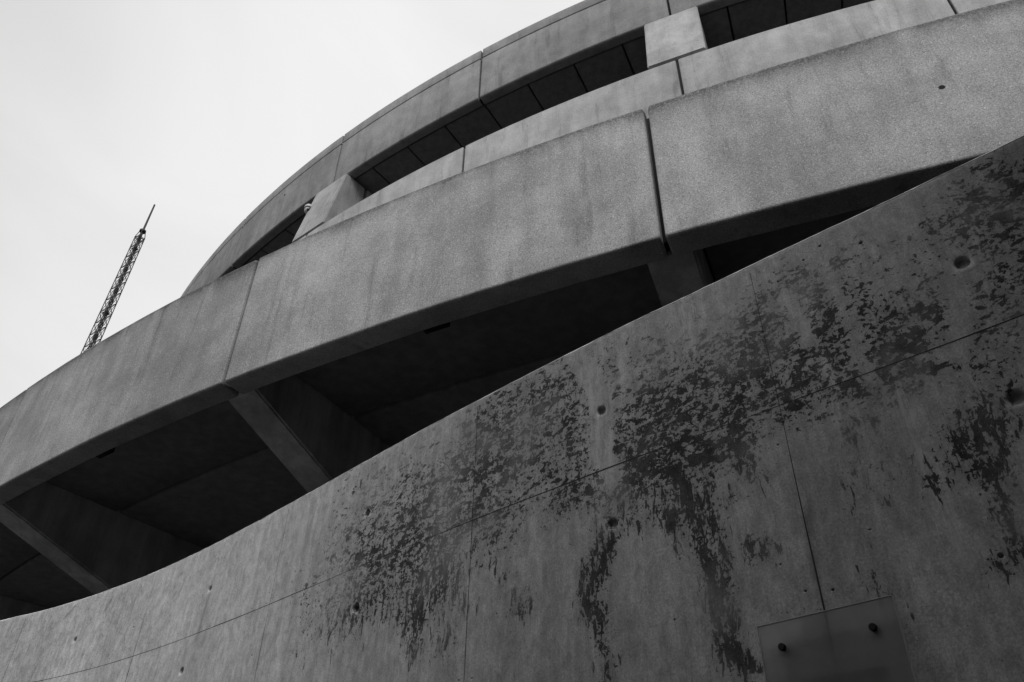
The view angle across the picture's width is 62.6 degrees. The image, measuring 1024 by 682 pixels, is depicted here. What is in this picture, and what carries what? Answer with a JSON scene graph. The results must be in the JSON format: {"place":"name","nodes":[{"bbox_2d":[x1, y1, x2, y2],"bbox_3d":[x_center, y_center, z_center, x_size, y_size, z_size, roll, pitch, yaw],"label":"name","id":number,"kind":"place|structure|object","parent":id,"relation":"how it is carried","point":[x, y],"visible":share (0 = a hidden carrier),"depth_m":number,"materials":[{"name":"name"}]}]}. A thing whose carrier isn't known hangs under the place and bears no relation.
{"place":"outdoors","nodes":[
{"label":"outdoors","id":0,"kind":"place"},
{"bbox_2d":[0,0,583,407],"label":"sky","id":1,"kind":"structure","parent":0,"point":[198,111],"materials":[{"name":"white"}]},
{"bbox_2d":[0,0,1023,619],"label":"round building","id":2,"kind":"structure","parent":0,"point":[492,218],"depth_m":7.28,"materials":[{"name":"concrete"}]},
{"bbox_2d":[304,204,311,213],"bbox_3d":[-3.698,-2.380,15.457,0.313,0.257,0.165,60,-66,-47],"label":"security camera","id":3,"kind":"object","parent":2,"relation":"attached to","point":[307,207],"visible":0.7,"depth_m":15.34,"materials":[{"name":"white plastic"}]},
{"label":"ground","id":4,"kind":"structure","parent":0,"visible":0},
{"bbox_2d":[80,204,154,353],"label":"lattice mast","id":5,"kind":"object","parent":4,"relation":"on","point":[114,294],"visible":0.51,"depth_m":169.29,"materials":[{"name":"metal"}]},
{"bbox_2d":[0,135,1023,681],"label":"boundary wall","id":6,"kind":"structure","parent":4,"relation":"on","point":[702,485],"depth_m":2.44,"materials":[{"name":"concrete"}]},
{"bbox_2d":[757,595,916,681],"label":"wall plaque","id":7,"kind":"object","parent":6,"relation":"attached to","point":[864,641],"depth_m":1.88,"materials":[{"name":"plastic"}]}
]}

